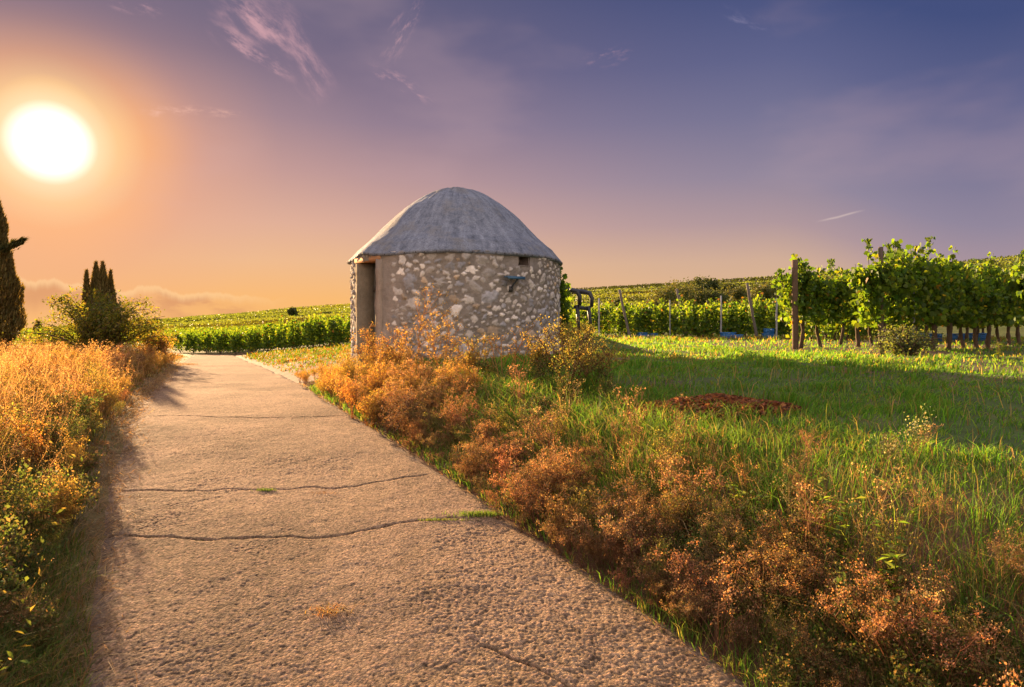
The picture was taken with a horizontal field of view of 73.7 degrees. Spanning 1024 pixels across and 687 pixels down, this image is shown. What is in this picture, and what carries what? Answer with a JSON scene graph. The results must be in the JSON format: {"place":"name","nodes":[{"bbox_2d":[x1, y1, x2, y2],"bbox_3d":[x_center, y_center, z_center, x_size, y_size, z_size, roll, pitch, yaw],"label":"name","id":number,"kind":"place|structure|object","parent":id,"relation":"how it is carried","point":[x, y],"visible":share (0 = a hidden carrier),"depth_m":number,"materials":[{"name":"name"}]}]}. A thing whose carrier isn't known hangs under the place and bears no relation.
{"place":"outdoors","nodes":[
{"label":"outdoors","id":0,"kind":"place"},
{"bbox_2d":[84,354,745,686],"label":"road","id":1,"kind":"structure","parent":0,"point":[490,601],"depth_m":3.47,"materials":[{"name":"concrete"}]},
{"bbox_2d":[299,601,363,617],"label":"grass tuft","id":2,"kind":"object","parent":1,"relation":"on","point":[330,611],"visible":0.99,"depth_m":3.11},
{"bbox_2d":[442,509,510,517],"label":"grass tuft","id":3,"kind":"object","parent":1,"relation":"on","point":[481,513],"visible":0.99,"depth_m":4.32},
{"bbox_2d":[0,260,1023,686],"bbox_3d":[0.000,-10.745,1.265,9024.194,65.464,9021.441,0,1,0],"label":"ground","id":4,"kind":"structure","parent":0,"point":[966,428],"depth_m":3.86,"materials":[{"name":"plant"}]},
{"bbox_2d":[0,198,27,348],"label":"cypress","id":5,"kind":"object","parent":4,"relation":"on","point":[12,288],"visible":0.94,"depth_m":21.91,"materials":[{"name":"green plant"}]},
{"bbox_2d":[77,269,91,337],"bbox_3d":[-13.171,-0.851,21.185,0.706,3.012,0.669,0,1,0],"label":"juniper","id":6,"kind":"object","parent":4,"relation":"on","point":[87,286],"visible":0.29,"depth_m":21.12,"materials":[{"name":"green plant"}]},
{"bbox_2d":[0,334,174,686],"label":"roadside weeds","id":7,"kind":"object","parent":4,"relation":"on","point":[68,496],"visible":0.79,"depth_m":4.45,"materials":[{"name":"plant"}]},
{"bbox_2d":[1,286,179,354],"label":"round bush","id":8,"kind":"object","parent":4,"relation":"on","point":[95,322],"visible":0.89,"depth_m":19.21,"materials":[{"name":"green plant"}]},
{"bbox_2d":[0,338,186,686],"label":"golden grass","id":9,"kind":"structure","parent":4,"relation":"on","point":[12,650],"depth_m":3.82,"materials":[{"name":"plant"}]},
{"bbox_2d":[89,260,98,301],"bbox_3d":[-13.039,-0.988,21.448,1.058,3.316,1.087,0,1,-37],"label":"juniper","id":10,"kind":"object","parent":4,"relation":"on","point":[94,274],"visible":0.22,"depth_m":21.34,"materials":[{"name":"green plant"}]},
{"bbox_2d":[83,260,115,341],"bbox_3d":[-12.727,-0.985,21.228,1.032,3.283,1.051,0,1,0],"label":"juniper","id":11,"kind":"object","parent":4,"relation":"on","point":[103,282],"visible":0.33,"depth_m":21.10,"materials":[{"name":"green plant"}]},
{"bbox_2d":[108,268,119,341],"bbox_3d":[-12.614,-0.867,21.465,0.705,3.062,0.756,0,1,0],"label":"juniper","id":12,"kind":"object","parent":4,"relation":"on","point":[111,280],"visible":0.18,"depth_m":21.40,"materials":[{"name":"green plant"}]},
{"bbox_2d":[131,329,177,358],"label":"dry shrub","id":13,"kind":"object","parent":4,"relation":"on","point":[162,344],"visible":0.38,"depth_m":21.41,"materials":[{"name":"orange plant"}]},
{"bbox_2d":[170,329,187,352],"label":"grape vine","id":14,"kind":"object","parent":4,"relation":"on","point":[176,344],"visible":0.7,"depth_m":50.65,"materials":[{"name":"green plant"}]},
{"bbox_2d":[181,329,198,352],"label":"grape vine","id":15,"kind":"object","parent":4,"relation":"on","point":[190,342],"visible":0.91,"depth_m":48.85,"materials":[{"name":"green plant"}]},
{"bbox_2d":[195,330,214,353],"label":"grape vine","id":16,"kind":"object","parent":4,"relation":"on","point":[206,340],"visible":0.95,"depth_m":47.22,"materials":[{"name":"green plant"}]},
{"bbox_2d":[211,327,230,354],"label":"grape vine","id":17,"kind":"object","parent":4,"relation":"on","point":[221,342],"visible":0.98,"depth_m":45.53,"materials":[{"name":"green plant"}]},
{"bbox_2d":[227,327,245,354],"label":"grape vine","id":18,"kind":"object","parent":4,"relation":"on","point":[237,340],"visible":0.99,"depth_m":43.79,"materials":[{"name":"green plant"}]},
{"bbox_2d":[240,323,260,350],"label":"grape vine","id":19,"kind":"object","parent":4,"relation":"on","point":[244,332],"visible":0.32,"depth_m":44.26,"materials":[{"name":"green plant"}]},
{"bbox_2d":[244,326,262,352],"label":"grape vine","id":20,"kind":"object","parent":4,"relation":"on","point":[254,337],"visible":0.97,"depth_m":42.03,"materials":[{"name":"green plant"}]},
{"bbox_2d":[260,319,282,349],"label":"grape vine","id":21,"kind":"object","parent":4,"relation":"on","point":[269,336],"visible":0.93,"depth_m":40.19,"materials":[{"name":"green plant"}]},
{"bbox_2d":[279,319,297,347],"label":"grape vine","id":22,"kind":"object","parent":4,"relation":"on","point":[287,325],"visible":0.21,"depth_m":40.86,"materials":[{"name":"green plant"}]},
{"bbox_2d":[277,314,303,348],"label":"grape vine","id":23,"kind":"object","parent":4,"relation":"on","point":[292,336],"visible":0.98,"depth_m":38.44,"materials":[{"name":"green plant"}]},
{"bbox_2d":[287,306,298,315],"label":"hill tree","id":24,"kind":"object","parent":4,"relation":"on","point":[292,310],"visible":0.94,"depth_m":228.91,"materials":[{"name":"green plant"}]},
{"bbox_2d":[299,314,320,345],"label":"grape vine","id":25,"kind":"object","parent":4,"relation":"on","point":[302,325],"visible":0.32,"depth_m":39.14,"materials":[{"name":"green plant"}]},
{"bbox_2d":[302,314,325,346],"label":"grape vine","id":26,"kind":"object","parent":4,"relation":"on","point":[317,332],"visible":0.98,"depth_m":36.78,"materials":[{"name":"green plant"}]},
{"bbox_2d":[317,311,342,343],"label":"grape vine","id":27,"kind":"object","parent":4,"relation":"on","point":[324,327],"visible":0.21,"depth_m":37.25,"materials":[{"name":"green plant"}]},
{"bbox_2d":[324,312,347,343],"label":"grape vine","id":28,"kind":"object","parent":4,"relation":"on","point":[336,334],"visible":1,"depth_m":34.96,"materials":[{"name":"green plant"}]},
{"bbox_2d":[346,320,390,371],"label":"tall weed","id":29,"kind":"object","parent":4,"relation":"on","point":[368,345],"visible":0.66,"depth_m":9.32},
{"bbox_2d":[367,325,412,375],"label":"tall weed","id":30,"kind":"object","parent":4,"relation":"on","point":[387,349],"visible":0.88,"depth_m":8.78,"materials":[{"name":"plant"}]},
{"bbox_2d":[412,283,460,368],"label":"tall weed","id":31,"kind":"object","parent":4,"relation":"on","point":[422,325],"visible":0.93,"depth_m":8.40,"materials":[{"name":"plant"}]},
{"bbox_2d":[423,310,465,371],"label":"tall weed","id":32,"kind":"object","parent":4,"relation":"on","point":[447,337],"visible":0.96,"depth_m":7.81,"materials":[{"name":"plant"}]},
{"bbox_2d":[347,187,562,370],"bbox_3d":[-0.952,-0.798,11.576,3.593,3.664,3.573,0,1,0],"label":"stone hut","id":33,"kind":"object","parent":4,"relation":"on","point":[493,265],"visible":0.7,"depth_m":10.13,"materials":[{"name":"grey stone"}]},
{"bbox_2d":[373,263,375,360],"bbox_3d":[-2.019,-0.184,10.607,0.046,2.155,0.585,-1,1,-43],"label":"door","id":34,"kind":"structure","parent":33,"relation":"in","point":[374,287],"depth_m":10.75,"materials":[{"name":"brown wood"}]},
{"bbox_2d":[559,266,575,351],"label":"climbing vine","id":35,"kind":"object","parent":33,"relation":"attached to","point":[565,298],"visible":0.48,"depth_m":11.82,"materials":[{"name":"green plant"}]},
{"bbox_2d":[451,334,500,380],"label":"tall weed","id":36,"kind":"object","parent":4,"relation":"on","point":[472,355],"visible":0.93,"depth_m":7.39,"materials":[{"name":"plant"}]},
{"bbox_2d":[2,255,1023,347],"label":"vineyard","id":37,"kind":"object","parent":4,"relation":"on","point":[196,323],"visible":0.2,"depth_m":268.00,"materials":[{"name":"green plant"}]},
{"bbox_2d":[489,315,543,380],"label":"tall weed","id":38,"kind":"object","parent":4,"relation":"on","point":[506,349],"visible":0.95,"depth_m":7.00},
{"bbox_2d":[505,338,537,376],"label":"tall weed","id":39,"kind":"object","parent":4,"relation":"on","point":[514,353],"visible":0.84,"depth_m":6.86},
{"bbox_2d":[520,327,563,380],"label":"tall weed","id":40,"kind":"object","parent":4,"relation":"on","point":[533,350],"visible":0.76,"depth_m":6.64,"materials":[{"name":"plant"}]},
{"bbox_2d":[557,316,585,359],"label":"tall weed","id":41,"kind":"object","parent":4,"relation":"on","point":[571,332],"visible":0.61,"depth_m":9.53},
{"bbox_2d":[533,313,618,397],"bbox_3d":[0.472,0.113,6.022,0.722,0.769,0.792,0,1,-18],"label":"tall weed","id":42,"kind":"object","parent":4,"relation":"on","point":[580,353],"visible":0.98,"depth_m":5.91,"materials":[{"name":"plant"}]},
{"bbox_2d":[567,287,593,333],"bbox_3d":[1.082,-0.771,13.215,0.828,1.203,0.748,0,1,29],"label":"garden chair","id":43,"kind":"object","parent":4,"relation":"on","point":[578,293],"visible":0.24,"depth_m":13.03,"materials":[{"name":"metal"}]},
{"bbox_2d":[572,301,592,330],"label":"grape vine","id":44,"kind":"object","parent":4,"relation":"on","point":[584,315],"visible":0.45,"depth_m":34.20,"materials":[{"name":"green plant"}]},
{"bbox_2d":[580,321,595,341],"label":"tall weed","id":45,"kind":"object","parent":4,"relation":"on","point":[585,330],"visible":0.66,"depth_m":12.76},
{"bbox_2d":[591,303,606,333],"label":"grape vine","id":46,"kind":"object","parent":4,"relation":"on","point":[595,312],"visible":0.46,"depth_m":34.95,"materials":[{"name":"green plant"}]},
{"bbox_2d":[565,336,633,382],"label":"tall weed","id":47,"kind":"object","parent":4,"relation":"on","point":[611,354],"visible":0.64,"depth_m":6.16,"materials":[{"name":"plant"}]},
{"bbox_2d":[597,301,615,336],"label":"grape vine","id":48,"kind":"object","parent":4,"relation":"on","point":[608,323],"visible":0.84,"depth_m":35.43,"materials":[{"name":"green plant"}]},
{"bbox_2d":[608,299,631,334],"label":"grape vine","id":49,"kind":"object","parent":4,"relation":"on","point":[615,323],"visible":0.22,"depth_m":35.95,"materials":[{"name":"green plant"}]},
{"bbox_2d":[612,298,635,336],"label":"grape vine","id":50,"kind":"object","parent":4,"relation":"on","point":[621,322],"visible":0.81,"depth_m":32.19,"materials":[{"name":"green plant"}]},
{"bbox_2d":[618,289,630,336],"bbox_3d":[5.233,-1.263,31.542,0.673,2.460,0.139,0,1,-12],"label":"leaning post","id":51,"kind":"object","parent":4,"relation":"on","point":[625,317],"visible":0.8,"depth_m":31.49,"materials":[{"name":"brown wood"}]},
{"bbox_2d":[630,302,649,334],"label":"grape vine","id":52,"kind":"object","parent":4,"relation":"on","point":[640,315],"visible":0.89,"depth_m":33.03,"materials":[{"name":"green plant"}]},
{"bbox_2d":[639,298,661,335],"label":"grape vine","id":53,"kind":"object","parent":4,"relation":"on","point":[652,310],"visible":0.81,"depth_m":33.61,"materials":[{"name":"green plant"}]},
{"bbox_2d":[640,292,670,306],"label":"hill tree","id":54,"kind":"object","parent":4,"relation":"on","point":[656,302],"visible":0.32,"depth_m":111.10,"materials":[{"name":"green plant"}]},
{"bbox_2d":[292,337,1023,686],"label":"dried weeds","id":55,"kind":"object","parent":4,"relation":"on","point":[396,395],"visible":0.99,"depth_m":3.30,"materials":[{"name":"plant"}]},
{"bbox_2d":[656,297,677,336],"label":"grape vine","id":56,"kind":"object","parent":4,"relation":"on","point":[664,313],"visible":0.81,"depth_m":34.15,"materials":[{"name":"green plant"}]},
{"bbox_2d":[647,279,686,306],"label":"hill tree","id":57,"kind":"object","parent":4,"relation":"on","point":[667,294],"visible":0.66,"depth_m":119.33,"materials":[{"name":"green plant"}]},
{"bbox_2d":[667,304,682,335],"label":"grape vine","id":58,"kind":"object","parent":4,"relation":"on","point":[676,321],"visible":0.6,"depth_m":34.98,"materials":[{"name":"green plant"}]},
{"bbox_2d":[668,280,699,307],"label":"hill tree","id":59,"kind":"object","parent":4,"relation":"on","point":[685,289],"visible":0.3,"depth_m":126.53,"materials":[{"name":"green plant"}]},
{"bbox_2d":[674,293,703,335],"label":"grape vine","id":60,"kind":"object","parent":4,"relation":"on","point":[690,322],"visible":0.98,"depth_m":31.02,"materials":[{"name":"green plant"}]},
{"bbox_2d":[684,284,707,304],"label":"hill tree","id":61,"kind":"object","parent":4,"relation":"on","point":[702,297],"visible":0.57,"depth_m":129.19,"materials":[{"name":"green plant"}]},
{"bbox_2d":[688,299,714,336],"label":"grape vine","id":62,"kind":"object","parent":4,"relation":"on","point":[703,319],"visible":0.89,"depth_m":31.77,"materials":[{"name":"green plant"}]},
{"bbox_2d":[689,275,713,292],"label":"hill tree","id":63,"kind":"object","parent":4,"relation":"on","point":[699,281],"visible":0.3,"depth_m":174.34,"materials":[{"name":"green plant"}]},
{"bbox_2d":[703,276,722,292],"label":"hill tree","id":64,"kind":"object","parent":4,"relation":"on","point":[714,282],"visible":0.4,"depth_m":177.01,"materials":[{"name":"green plant"}]},
{"bbox_2d":[627,392,803,426],"bbox_3d":[1.419,0.477,4.906,1.203,0.245,0.803,0,1,0],"label":"leaf heap","id":65,"kind":"object","parent":4,"relation":"on","point":[728,399],"visible":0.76,"depth_m":4.78,"materials":[{"name":"plant"}]},
{"bbox_2d":[704,298,727,334],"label":"grape vine","id":66,"kind":"object","parent":4,"relation":"on","point":[714,317],"visible":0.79,"depth_m":32.31,"materials":[{"name":"green plant"}]},
{"bbox_2d":[702,287,731,305],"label":"hill tree","id":67,"kind":"object","parent":4,"relation":"on","point":[712,294],"visible":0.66,"depth_m":128.83,"materials":[{"name":"green plant"}]},
{"bbox_2d":[714,297,737,333],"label":"grape vine","id":68,"kind":"object","parent":4,"relation":"on","point":[727,321],"visible":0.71,"depth_m":33.09,"materials":[{"name":"green plant"}]},
{"bbox_2d":[718,280,736,294],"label":"hill tree","id":69,"kind":"object","parent":4,"relation":"on","point":[727,285],"visible":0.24,"depth_m":208.42,"materials":[{"name":"green plant"}]},
{"bbox_2d":[726,296,749,335],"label":"grape vine","id":70,"kind":"object","parent":4,"relation":"on","point":[738,324],"visible":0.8,"depth_m":33.78,"materials":[{"name":"green plant"}]},
{"bbox_2d":[723,284,754,304],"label":"hill tree","id":71,"kind":"object","parent":4,"relation":"on","point":[737,294],"visible":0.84,"depth_m":148.39,"materials":[{"name":"green plant"}]},
{"bbox_2d":[737,298,751,336],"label":"grape vine","id":72,"kind":"object","parent":4,"relation":"on","point":[746,308],"visible":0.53,"depth_m":34.13,"materials":[{"name":"green plant"}]},
{"bbox_2d":[725,481,768,533],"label":"leafy weed","id":73,"kind":"object","parent":4,"relation":"on","point":[743,507],"visible":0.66,"depth_m":3.26,"materials":[{"name":"green plant"}]},
{"bbox_2d":[746,283,757,336],"bbox_3d":[10.195,-1.280,28.939,0.640,2.594,0.140,0,1,-14],"label":"leaning post","id":74,"kind":"object","parent":4,"relation":"on","point":[751,310],"visible":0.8,"depth_m":28.88,"materials":[{"name":"grey wood"}]},
{"bbox_2d":[746,294,771,335],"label":"grape vine","id":75,"kind":"object","parent":4,"relation":"on","point":[761,310],"visible":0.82,"depth_m":29.95,"materials":[{"name":"green plant"}]},
{"bbox_2d":[750,281,776,301],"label":"hill tree","id":76,"kind":"object","parent":4,"relation":"on","point":[767,291],"visible":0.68,"depth_m":149.31,"materials":[{"name":"green plant"}]},
{"bbox_2d":[756,291,784,332],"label":"grape vine","id":77,"kind":"object","parent":4,"relation":"on","point":[771,321],"visible":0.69,"depth_m":30.52,"materials":[{"name":"green plant"}]},
{"bbox_2d":[775,301,790,335],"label":"grape vine","id":78,"kind":"object","parent":4,"relation":"on","point":[782,325],"visible":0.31,"depth_m":31.16,"materials":[{"name":"green plant"}]},
{"bbox_2d":[791,260,798,348],"bbox_3d":[6.089,-0.727,14.700,0.150,2.148,0.276,0,1,33],"label":"wooden post","id":79,"kind":"object","parent":4,"relation":"on","point":[795,329],"visible":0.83,"depth_m":14.64,"materials":[{"name":"brown wood"}]},
{"bbox_2d":[783,308,814,338],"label":"grape vine","id":80,"kind":"object","parent":4,"relation":"on","point":[806,331],"visible":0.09,"depth_m":23.53,"materials":[{"name":"green plant"}]},
{"bbox_2d":[771,253,830,348],"bbox_3d":[6.353,-0.891,15.156,1.710,2.229,0.936,-1,1,-44],"label":"grape vine","id":81,"kind":"object","parent":4,"relation":"on","point":[807,286],"visible":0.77,"depth_m":14.99,"materials":[{"name":"green plant"}]},
{"bbox_2d":[806,324,827,340],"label":"grape vine","id":82,"kind":"object","parent":4,"relation":"on","point":[811,331],"visible":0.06,"depth_m":24.14,"materials":[{"name":"green plant"}]},
{"bbox_2d":[798,259,848,346],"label":"grape vine","id":83,"kind":"object","parent":4,"relation":"on","point":[828,304],"visible":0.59,"depth_m":15.73,"materials":[{"name":"green plant"}]},
{"bbox_2d":[818,325,835,340],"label":"grape vine","id":84,"kind":"object","parent":4,"relation":"on","point":[822,330],"visible":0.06,"depth_m":24.79,"materials":[{"name":"green plant"}]},
{"bbox_2d":[826,324,854,340],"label":"grape vine","id":85,"kind":"object","parent":4,"relation":"on","point":[838,329],"visible":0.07,"depth_m":25.61,"materials":[{"name":"green plant"}]},
{"bbox_2d":[822,258,859,345],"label":"grape vine","id":86,"kind":"object","parent":4,"relation":"on","point":[845,311],"visible":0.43,"depth_m":16.28,"materials":[{"name":"green plant"}]},
{"bbox_2d":[815,477,866,565],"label":"leafy weed","id":87,"kind":"object","parent":4,"relation":"on","point":[842,528],"visible":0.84,"depth_m":2.85,"materials":[{"name":"green plant"}]},
{"bbox_2d":[838,263,870,346],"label":"grape vine","id":88,"kind":"object","parent":4,"relation":"on","point":[857,337],"visible":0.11,"depth_m":17.16,"materials":[{"name":"green plant"}]},
{"bbox_2d":[843,238,912,353],"bbox_3d":[6.485,-0.759,11.909,1.713,2.132,0.983,0,1,-40],"label":"grape vine","id":89,"kind":"object","parent":4,"relation":"on","point":[874,280],"visible":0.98,"depth_m":11.63,"materials":[{"name":"green plant"}]},
{"bbox_2d":[878,247,884,354],"bbox_3d":[6.326,-0.622,11.702,0.098,2.054,0.233,0,1,39],"label":"wooden post","id":90,"kind":"object","parent":4,"relation":"on","point":[880,257],"visible":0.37,"depth_m":11.68,"materials":[{"name":"brown wood"}]},
{"bbox_2d":[865,428,909,467],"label":"tall weed","id":91,"kind":"object","parent":4,"relation":"on","point":[893,445],"visible":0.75,"depth_m":3.38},
{"bbox_2d":[873,510,917,618],"bbox_3d":[1.411,0.840,2.545,0.140,0.422,0.256,1,1,44],"label":"leafy weed","id":92,"kind":"object","parent":4,"relation":"on","point":[896,555],"visible":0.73,"depth_m":2.56,"materials":[{"name":"green plant"}]},
{"bbox_2d":[875,243,932,337],"bbox_3d":[7.200,-0.766,12.535,1.729,2.129,0.992,0,1,-38],"label":"grape vine","id":93,"kind":"object","parent":4,"relation":"on","point":[911,280],"visible":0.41,"depth_m":12.39,"materials":[{"name":"green plant"}]},
{"bbox_2d":[867,319,945,355],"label":"bush","id":94,"kind":"object","parent":4,"relation":"on","point":[910,345],"visible":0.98,"depth_m":10.82,"materials":[{"name":"green plant"}]},
{"bbox_2d":[877,577,954,678],"bbox_3d":[1.399,0.996,2.323,0.212,0.345,0.182,0,1,-20],"label":"leafy weed","id":95,"kind":"object","parent":4,"relation":"on","point":[896,599],"visible":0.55,"depth_m":2.32,"materials":[{"name":"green plant"}]},
{"bbox_2d":[885,236,953,332],"bbox_3d":[7.734,-0.927,13.129,1.846,2.351,1.059,0,1,-40],"label":"grape vine","id":96,"kind":"object","parent":4,"relation":"on","point":[937,274],"visible":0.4,"depth_m":12.96,"materials":[{"name":"green plant"}]},
{"bbox_2d":[903,403,936,463],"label":"tall weed","id":97,"kind":"object","parent":4,"relation":"on","point":[920,426],"visible":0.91,"depth_m":3.38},
{"bbox_2d":[915,249,960,350],"bbox_3d":[8.458,-0.805,13.794,1.614,2.171,0.924,0,1,-39],"label":"grape vine","id":98,"kind":"object","parent":4,"relation":"on","point":[947,289],"visible":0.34,"depth_m":13.67,"materials":[{"name":"green plant"}]},
{"bbox_2d":[935,245,974,349],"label":"grape vine","id":99,"kind":"object","parent":4,"relation":"on","point":[960,288],"visible":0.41,"depth_m":14.23,"materials":[{"name":"green plant"}]},
{"bbox_2d":[946,258,992,348],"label":"grape vine","id":100,"kind":"object","parent":4,"relation":"on","point":[977,289],"visible":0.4,"depth_m":14.82,"materials":[{"name":"green plant"}]},
{"bbox_2d":[972,261,1005,348],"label":"grape vine","id":101,"kind":"object","parent":4,"relation":"on","point":[992,299],"visible":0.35,"depth_m":15.60,"materials":[{"name":"green plant"}]},
{"bbox_2d":[975,252,1011,348],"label":"grape vine","id":102,"kind":"object","parent":4,"relation":"on","point":[990,272],"visible":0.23,"depth_m":16.16,"materials":[{"name":"green plant"}]},
{"bbox_2d":[992,264,1020,345],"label":"grape vine","id":103,"kind":"object","parent":4,"relation":"on","point":[1009,301],"visible":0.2,"depth_m":16.74,"materials":[{"name":"green plant"}]},
{"bbox_2d":[1003,249,1023,324],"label":"grape vine","id":104,"kind":"object","parent":4,"relation":"on","point":[1017,281],"visible":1,"depth_m":9.85,"materials":[{"name":"green plant"}]},
{"bbox_2d":[1006,265,1023,345],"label":"grape vine","id":105,"kind":"object","parent":4,"relation":"on","point":[1008,337],"visible":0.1,"depth_m":17.54,"materials":[{"name":"green plant"}]},
{"bbox_2d":[1010,261,1023,344],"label":"grape vine","id":106,"kind":"object","parent":4,"relation":"on","point":[1017,335],"visible":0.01,"depth_m":18.19,"materials":[{"name":"green plant"}]},
{"bbox_2d":[0,0,1023,327],"label":"sky","id":107,"kind":"structure","parent":0,"point":[217,156],"materials":[{"name":"purple"}]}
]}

